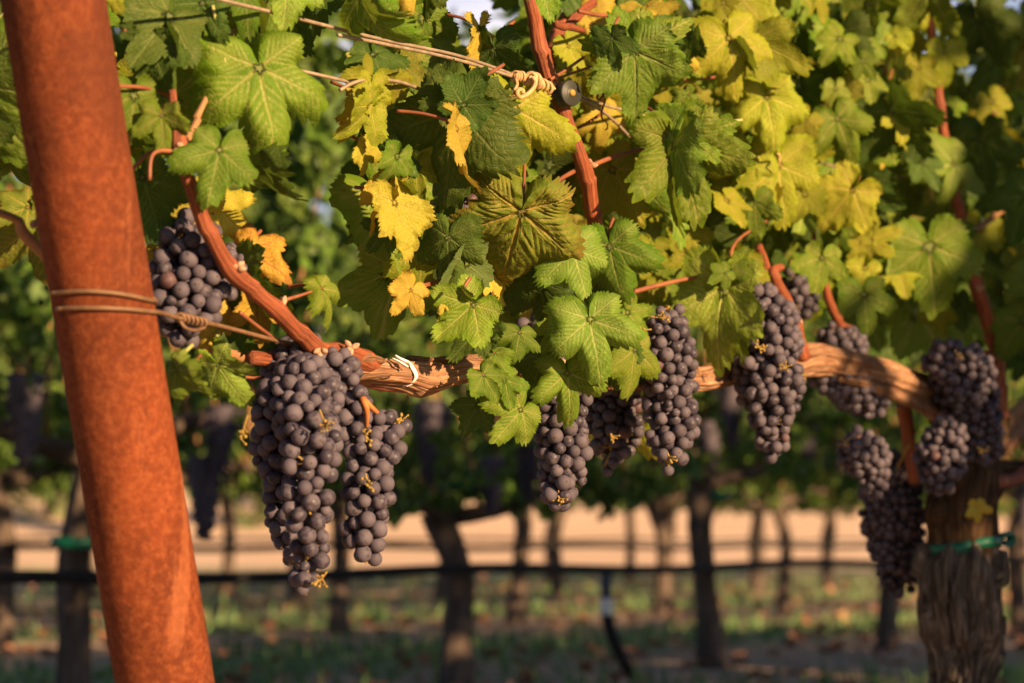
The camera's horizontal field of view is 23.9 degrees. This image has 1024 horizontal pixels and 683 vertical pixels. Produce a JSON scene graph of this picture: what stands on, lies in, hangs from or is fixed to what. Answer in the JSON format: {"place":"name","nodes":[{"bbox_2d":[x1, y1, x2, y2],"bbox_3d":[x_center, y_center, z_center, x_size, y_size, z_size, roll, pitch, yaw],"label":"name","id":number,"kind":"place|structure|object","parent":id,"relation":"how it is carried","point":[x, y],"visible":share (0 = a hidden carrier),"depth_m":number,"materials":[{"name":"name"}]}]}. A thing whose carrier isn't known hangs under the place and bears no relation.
{"place":"outdoors","nodes":[
{"label":"outdoors","id":0,"kind":"place"},
{"bbox_2d":[10,386,1008,567],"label":"hill","id":1,"kind":"structure","parent":0,"point":[579,523],"depth_m":47.74,"materials":[{"name":"beige soil"}]},
{"bbox_2d":[7,487,67,518],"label":"bush","id":2,"kind":"object","parent":1,"relation":"on","point":[52,504],"visible":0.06,"depth_m":49.48,"materials":[{"name":"green plant"}]},
{"bbox_2d":[56,493,67,518],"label":"bush","id":3,"kind":"object","parent":1,"relation":"on","point":[63,512],"visible":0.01,"depth_m":46.87,"materials":[{"name":"green plant"}]},
{"bbox_2d":[218,457,265,528],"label":"bush","id":4,"kind":"object","parent":1,"relation":"on","point":[258,510],"visible":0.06,"depth_m":48.78,"materials":[{"name":"green plant"}]},
{"bbox_2d":[324,206,356,255],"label":"tree","id":5,"kind":"object","parent":1,"relation":"on","point":[328,217],"depth_m":71.40,"materials":[{"name":"grey plant"}]},
{"bbox_2d":[0,563,1023,682],"bbox_3d":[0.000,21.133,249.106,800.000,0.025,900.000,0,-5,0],"label":"ground","id":6,"kind":"structure","parent":0,"point":[805,654],"depth_m":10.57,"materials":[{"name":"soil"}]},
{"bbox_2d":[1,175,52,496],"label":"grapevine","id":7,"kind":"object","parent":6,"relation":"on","point":[13,489],"visible":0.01,"depth_m":16.13,"materials":[{"name":"green plant"}]},
{"bbox_2d":[0,326,71,496],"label":"grapevine","id":8,"kind":"object","parent":6,"relation":"on","point":[59,478],"visible":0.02,"depth_m":12.80,"materials":[{"name":"green plant"}]},
{"bbox_2d":[3,347,96,600],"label":"grapevine","id":9,"kind":"object","parent":6,"relation":"on","point":[91,587],"visible":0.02,"depth_m":16.91,"materials":[{"name":"green plant"}]},
{"bbox_2d":[0,158,206,652],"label":"grapevine","id":10,"kind":"object","parent":6,"relation":"on","point":[12,478],"visible":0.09,"depth_m":8.91,"materials":[{"name":"green plant"}]},
{"bbox_2d":[0,0,214,682],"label":"end post","id":11,"kind":"object","parent":6,"relation":"on","point":[62,57],"visible":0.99,"depth_m":1.56,"materials":[{"name":"metal"}]},
{"bbox_2d":[50,289,1009,412],"bbox_3d":[1.423,0.204,4.342,0.084,0.038,6.577,-3,-6,31],"label":"trellis wire","id":12,"kind":"object","parent":11,"relation":"attached to","point":[182,319],"visible":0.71,"depth_m":1.57,"materials":[{"name":"metal"}]},
{"bbox_2d":[216,0,909,179],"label":"catch wire","id":13,"kind":"object","parent":11,"relation":"attached to","point":[536,81],"visible":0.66,"depth_m":1.92,"materials":[{"name":"metal"}]},
{"bbox_2d":[2,174,247,496],"bbox_3d":[-2.173,0.177,13.594,1.153,2.830,1.960,-3,-6,32],"label":"grapevine","id":14,"kind":"object","parent":6,"relation":"on","point":[43,492],"depth_m":13.21,"materials":[{"name":"green plant"}]},
{"bbox_2d":[0,115,342,491],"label":"grapevine","id":15,"kind":"object","parent":6,"relation":"on","point":[250,478],"visible":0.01,"depth_m":9.35,"materials":[{"name":"green plant"}]},
{"bbox_2d":[0,4,405,682],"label":"grapevine","id":16,"kind":"object","parent":6,"relation":"on","point":[26,310],"visible":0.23,"depth_m":5.26,"materials":[{"name":"green plant"}]},
{"bbox_2d":[0,373,45,468],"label":"grape bunch","id":17,"kind":"object","parent":16,"relation":"hanging from","point":[23,406],"visible":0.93,"depth_m":4.89,"materials":[{"name":"purple food"}]},
{"bbox_2d":[50,536,91,548],"bbox_3d":[-0.924,0.438,5.246,0.154,0.032,0.112,0,-5,0],"label":"green tie","id":18,"kind":"object","parent":16,"relation":"attached to","point":[70,542],"visible":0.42,"depth_m":5.20,"materials":[{"name":"green plastic"}]},
{"bbox_2d":[179,456,231,540],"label":"grape bunch","id":19,"kind":"object","parent":16,"relation":"hanging from","point":[205,484],"visible":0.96,"depth_m":5.52,"materials":[{"name":"purple food"}]},
{"bbox_2d":[201,404,242,477],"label":"grape bunch","id":20,"kind":"object","parent":16,"relation":"hanging from","point":[219,425],"visible":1,"depth_m":5.46,"materials":[{"name":"purple food"}]},
{"bbox_2d":[184,212,341,595],"bbox_3d":[-2.248,0.437,18.504,1.316,3.126,2.098,-3,-5,29],"label":"grapevine","id":21,"kind":"object","parent":6,"relation":"on","point":[228,518],"visible":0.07,"depth_m":18.33,"materials":[{"name":"green plant"}]},
{"bbox_2d":[218,203,421,608],"bbox_3d":[-1.324,0.398,14.889,1.130,2.599,1.975,-3,-6,31],"label":"grapevine","id":22,"kind":"object","parent":6,"relation":"on","point":[294,597],"depth_m":14.75,"materials":[{"name":"green plant"}]},
{"bbox_2d":[197,20,466,634],"bbox_3d":[-0.837,-0.015,10.745,1.146,2.723,1.828,-3,-5,29],"label":"grapevine","id":23,"kind":"object","parent":6,"relation":"on","point":[338,615],"visible":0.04,"depth_m":10.58,"materials":[{"name":"green plant"}]},
{"bbox_2d":[258,252,417,555],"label":"grapevine","id":24,"kind":"object","parent":6,"relation":"on","point":[260,496],"depth_m":19.48,"materials":[{"name":"green plant"}]},
{"bbox_2d":[354,250,497,602],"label":"grapevine","id":25,"kind":"object","parent":6,"relation":"on","point":[439,591],"visible":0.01,"depth_m":16.04,"materials":[{"name":"green plant"}]},
{"bbox_2d":[460,383,484,504],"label":"grapevine","id":26,"kind":"object","parent":6,"relation":"on","point":[482,501],"depth_m":21.12,"materials":[{"name":"green plant"}]},
{"bbox_2d":[221,6,726,682],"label":"grapevine","id":27,"kind":"object","parent":6,"relation":"on","point":[443,516],"visible":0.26,"depth_m":6.44,"materials":[{"name":"green plant"}]},
{"bbox_2d":[405,400,452,486],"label":"grape bunch","id":28,"kind":"object","parent":27,"relation":"hanging from","point":[431,417],"visible":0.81,"depth_m":6.21,"materials":[{"name":"purple food"}]},
{"bbox_2d":[437,482,479,491],"bbox_3d":[-0.131,0.393,6.513,0.154,0.032,0.112,0,-5,0],"label":"green tie","id":29,"kind":"object","parent":27,"relation":"attached to","point":[474,487],"visible":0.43,"depth_m":6.47,"materials":[{"name":"green plastic"}]},
{"bbox_2d":[514,437,538,496],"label":"grape bunch","id":30,"kind":"object","parent":27,"relation":"hanging from","point":[526,464],"visible":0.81,"depth_m":6.61,"materials":[{"name":"purple food"}]},
{"bbox_2d":[351,309,665,623],"bbox_3d":[0.008,0.132,11.933,1.073,2.634,1.825,-3,-6,32],"label":"grapevine","id":31,"kind":"object","parent":6,"relation":"on","point":[516,604],"visible":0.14,"depth_m":11.83,"materials":[{"name":"green plant"}]},
{"bbox_2d":[0,542,1004,552],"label":"drip hose","id":32,"kind":"object","parent":31,"relation":"attached to","point":[197,549],"visible":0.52,"depth_m":11.72,"materials":[{"name":"black plastic"}]},
{"bbox_2d":[0,0,1023,682],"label":"grapevine","id":33,"kind":"object","parent":6,"relation":"on","point":[710,192],"visible":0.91,"depth_m":2.12,"materials":[{"name":"green plant"}]},
{"bbox_2d":[149,207,248,348],"bbox_3d":[-0.222,-0.042,1.710,0.058,0.100,0.106,-1,-5,11],"label":"grape bunch","id":34,"kind":"object","parent":33,"relation":"hanging from","point":[186,276],"visible":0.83,"depth_m":1.67,"materials":[{"name":"purple food"}]},
{"bbox_2d":[239,333,411,595],"bbox_3d":[-0.133,0.083,1.734,0.117,0.199,0.210,0,-5,0],"label":"grape bunch","id":35,"kind":"object","parent":33,"relation":"hanging from","point":[312,416],"visible":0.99,"depth_m":1.73,"materials":[{"name":"purple food"}]},
{"bbox_2d":[392,355,417,387],"bbox_3d":[-0.085,0.024,1.891,0.022,0.024,0.044,0,-5,0],"label":"white tie","id":36,"kind":"object","parent":33,"relation":"attached to","point":[409,364],"visible":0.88,"depth_m":1.88,"materials":[{"name":"white plastic"}]},
{"bbox_2d":[450,194,477,218],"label":"grape bunch","id":37,"kind":"object","parent":33,"relation":"hanging from","point":[467,199],"visible":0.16,"depth_m":2.07,"materials":[{"name":"purple food"}]},
{"bbox_2d":[474,457,503,518],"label":"grape bunch","id":38,"kind":"object","parent":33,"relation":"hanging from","point":[491,495],"visible":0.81,"depth_m":6.46,"materials":[{"name":"purple food"}]},
{"bbox_2d":[516,313,563,402],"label":"grape bunch","id":39,"kind":"object","parent":33,"relation":"hanging from","point":[521,322],"depth_m":2.13,"materials":[{"name":"purple food"}]},
{"bbox_2d":[531,392,593,511],"bbox_3d":[0.046,0.083,2.057,0.052,0.124,0.111,1,-5,-16],"label":"grape bunch","id":40,"kind":"object","parent":33,"relation":"hanging from","point":[561,453],"visible":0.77,"depth_m":2.05,"materials":[{"name":"purple food"}]},
{"bbox_2d":[549,80,581,107],"bbox_3d":[0.050,-0.211,2.086,0.025,0.023,0.052,-1,-5,17],"label":"wire tensioner","id":41,"kind":"object","parent":33,"relation":"attached to","point":[567,93],"visible":0.84,"depth_m":2.07,"materials":[{"name":"grey metal"}]},
{"bbox_2d":[585,389,644,476],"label":"grape bunch","id":42,"kind":"object","parent":33,"relation":"hanging from","point":[614,422],"visible":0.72,"depth_m":2.25,"materials":[{"name":"purple food"}]},
{"bbox_2d":[639,304,700,475],"bbox_3d":[0.138,0.039,2.175,0.057,0.163,0.188,-1,-5,16],"label":"grape bunch","id":43,"kind":"object","parent":33,"relation":"hanging from","point":[670,409],"visible":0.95,"depth_m":2.17,"materials":[{"name":"purple food"}]},
{"bbox_2d":[732,281,805,463],"bbox_3d":[0.248,0.030,2.340,0.073,0.177,0.270,0,-5,0],"label":"grape bunch","id":44,"kind":"object","parent":33,"relation":"hanging from","point":[768,377],"visible":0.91,"depth_m":2.32,"materials":[{"name":"purple food"}]},
{"bbox_2d":[781,260,820,323],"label":"grape bunch","id":45,"kind":"object","parent":33,"relation":"hanging from","point":[805,301],"visible":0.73,"depth_m":2.61,"materials":[{"name":"purple food"}]},
{"bbox_2d":[816,319,868,353],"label":"grape bunch","id":46,"kind":"object","parent":33,"relation":"hanging from","point":[852,338],"visible":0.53,"depth_m":2.68,"materials":[{"name":"purple food"}]},
{"bbox_2d":[808,373,892,501],"bbox_3d":[0.368,0.099,2.623,0.061,0.149,0.174,-3,-5,29],"label":"grape bunch","id":47,"kind":"object","parent":33,"relation":"hanging from","point":[865,457],"visible":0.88,"depth_m":2.63,"materials":[{"name":"purple food"}]},
{"bbox_2d":[857,444,924,597],"bbox_3d":[0.456,0.219,2.928,0.084,0.184,0.146,-2,-5,20],"label":"grape bunch","id":48,"kind":"object","parent":33,"relation":"hanging from","point":[892,530],"visible":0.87,"depth_m":2.93,"materials":[{"name":"purple food"}]},
{"bbox_2d":[912,414,968,496],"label":"grape bunch","id":49,"kind":"object","parent":33,"relation":"hanging from","point":[940,447],"visible":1,"depth_m":2.68,"materials":[{"name":"purple food"}]},
{"bbox_2d":[920,338,1005,466],"bbox_3d":[0.514,0.069,2.763,0.082,0.144,0.307,-2,-5,19],"label":"grape bunch","id":50,"kind":"object","parent":33,"relation":"hanging from","point":[960,381],"visible":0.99,"depth_m":2.75,"materials":[{"name":"purple food"}]},
{"bbox_2d":[930,531,1015,554],"bbox_3d":[0.545,0.241,2.891,0.085,0.028,0.116,-3,-5,29],"label":"green tie","id":51,"kind":"object","parent":33,"relation":"attached to","point":[987,542],"visible":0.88,"depth_m":2.85,"materials":[{"name":"green plastic"}]},
{"bbox_2d":[965,497,993,522],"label":"withered leaf","id":52,"kind":"object","parent":33,"relation":"attached to","point":[977,509],"visible":1,"depth_m":2.76,"materials":[{"name":"yellow plant"}]},
{"bbox_2d":[1,574,1023,682],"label":"fallen leaves","id":53,"kind":"object","parent":6,"relation":"on","point":[587,666],"visible":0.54,"depth_m":9.44,"materials":[{"name":"brown plant"}]},
{"bbox_2d":[470,419,595,585],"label":"grapevine","id":54,"kind":"object","parent":6,"relation":"on","point":[547,576],"visible":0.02,"depth_m":22.19,"materials":[{"name":"brown plant"}]},
{"bbox_2d":[466,345,655,598],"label":"grapevine","id":55,"kind":"object","parent":6,"relation":"on","point":[556,585],"visible":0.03,"depth_m":17.42,"materials":[{"name":"brown plant"}]},
{"bbox_2d":[576,501,686,582],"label":"grapevine","id":56,"kind":"object","parent":6,"relation":"on","point":[630,533],"visible":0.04,"depth_m":23.55,"materials":[{"name":"brown plant"}]},
{"bbox_2d":[589,329,764,562],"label":"grapevine","id":57,"kind":"object","parent":6,"relation":"on","point":[670,511],"visible":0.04,"depth_m":18.72,"materials":[{"name":"brown plant"}]},
{"bbox_2d":[581,305,774,616],"bbox_3d":[0.801,0.274,13.216,1.023,2.563,1.832,-3,-6,32],"label":"grapevine","id":58,"kind":"object","parent":6,"relation":"on","point":[663,595],"visible":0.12,"depth_m":13.15,"materials":[{"name":"green plant"}]},
{"bbox_2d":[480,4,884,669],"bbox_3d":[0.644,-0.117,7.818,0.994,2.439,1.690,-3,-6,32],"label":"grapevine","id":59,"kind":"object","parent":6,"relation":"on","point":[732,464],"visible":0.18,"depth_m":7.70,"materials":[{"name":"green plant"}]},
{"bbox_2d":[695,421,720,474],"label":"grape bunch","id":60,"kind":"object","parent":59,"relation":"hanging from","point":[709,438],"visible":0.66,"depth_m":7.53,"materials":[{"name":"purple food"}]},
{"bbox_2d":[708,492,740,500],"bbox_3d":[0.661,0.497,7.765,0.154,0.032,0.112,0,-5,0],"label":"green tie","id":61,"kind":"object","parent":59,"relation":"attached to","point":[719,496],"visible":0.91,"depth_m":7.72,"materials":[{"name":"green plastic"}]},
{"bbox_2d":[711,386,742,448],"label":"grape bunch","id":62,"kind":"object","parent":59,"relation":"hanging from","point":[731,416],"visible":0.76,"depth_m":7.58,"materials":[{"name":"purple food"}]},
{"bbox_2d":[796,408,820,460],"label":"grape bunch","id":63,"kind":"object","parent":59,"relation":"hanging from","point":[807,452],"visible":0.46,"depth_m":8.09,"materials":[{"name":"purple food"}]},
{"bbox_2d":[676,332,748,520],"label":"grapevine","id":64,"kind":"object","parent":6,"relation":"on","point":[736,510],"depth_m":25.30,"materials":[{"name":"green plant"}]},
{"bbox_2d":[673,332,830,591],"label":"grapevine","id":65,"kind":"object","parent":6,"relation":"on","point":[759,509],"visible":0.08,"depth_m":20.01,"materials":[{"name":"green plant"}]},
{"bbox_2d":[720,490,815,578],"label":"grapevine","id":66,"kind":"object","parent":6,"relation":"on","point":[761,535],"visible":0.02,"depth_m":26.24,"materials":[{"name":"brown plant"}]},
{"bbox_2d":[700,308,886,609],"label":"grapevine","id":67,"kind":"object","parent":6,"relation":"on","point":[770,494],"visible":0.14,"depth_m":14.35,"materials":[{"name":"green plant"}]},
{"bbox_2d":[766,339,859,587],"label":"grapevine","id":68,"kind":"object","parent":6,"relation":"on","point":[827,577],"visible":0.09,"depth_m":21.35,"materials":[{"name":"green plant"}]},
{"bbox_2d":[785,491,862,577],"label":"grapevine","id":69,"kind":"object","parent":6,"relation":"on","point":[852,513],"visible":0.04,"depth_m":27.48,"materials":[{"name":"brown plant"}]},
{"bbox_2d":[842,507,875,575],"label":"grapevine","id":70,"kind":"object","parent":6,"relation":"on","point":[858,508],"depth_m":28.41,"materials":[{"name":"green plant"}]},
{"bbox_2d":[711,27,1013,651],"bbox_3d":[1.313,-0.061,9.023,1.061,2.521,1.692,-3,-5,29],"label":"grapevine","id":71,"kind":"object","parent":6,"relation":"on","point":[887,626],"visible":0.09,"depth_m":8.78,"materials":[{"name":"green plant"}]},
{"bbox_2d":[847,332,888,512],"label":"grapevine","id":72,"kind":"object","parent":6,"relation":"on","point":[853,504],"depth_m":22.08,"materials":[{"name":"green plant"}]},
{"bbox_2d":[813,224,927,510],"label":"grapevine","id":73,"kind":"object","parent":6,"relation":"on","point":[843,499],"visible":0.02,"depth_m":15.39,"materials":[{"name":"green plant"}]},
{"bbox_2d":[923,528,927,542],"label":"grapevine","id":74,"kind":"object","parent":6,"relation":"on","point":[925,536],"visible":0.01,"depth_m":30.11,"materials":[{"name":"plant"}]},
{"bbox_2d":[884,191,1023,638],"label":"grapevine","id":75,"kind":"object","parent":6,"relation":"on","point":[1016,589],"visible":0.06,"depth_m":10.05,"materials":[{"name":"green plant"}]},
{"bbox_2d":[1009,484,1023,530],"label":"grape bunch","id":76,"kind":"object","parent":75,"relation":"hanging from","point":[1018,492],"visible":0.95,"depth_m":9.86,"materials":[{"name":"purple food"}]},
{"bbox_2d":[914,369,1023,513],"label":"grapevine","id":77,"kind":"object","parent":6,"relation":"on","point":[1004,498],"visible":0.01,"depth_m":17.47,"materials":[{"name":"plant"}]},
{"bbox_2d":[998,451,1023,551],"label":"grapevine","id":78,"kind":"object","parent":6,"relation":"on","point":[1009,507],"visible":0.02,"depth_m":25.23,"materials":[{"name":"plant"}]},
{"bbox_2d":[0,556,1023,584],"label":"drip hose","id":79,"kind":"object","parent":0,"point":[45,577],"visible":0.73,"depth_m":6.39,"materials":[{"name":"black plastic"}]},
{"bbox_2d":[600,574,636,680],"bbox_3d":[0.343,0.876,7.061,0.178,0.390,0.045,2,-5,-19],"label":"drip riser","id":80,"kind":"object","parent":79,"relation":"hanging from","point":[624,662],"visible":0.95,"depth_m":7.03,"materials":[{"name":"black plastic"}]},
{"bbox_2d":[117,0,1021,331],"label":"sky","id":81,"kind":"structure","parent":0,"point":[476,7],"materials":[{"name":"white"}]},
{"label":"grapevine","id":82,"kind":"object","parent":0,"visible":0},
{"bbox_2d":[17,536,1005,541],"bbox_3d":[-0.545,1.305,15.918,0.020,0.034,21.000,-3,-6,32],"label":"drip hose","id":83,"kind":"object","parent":82,"relation":"attached to","point":[404,540],"visible":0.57,"depth_m":17.07,"materials":[{"name":"black plastic"}]}
]}

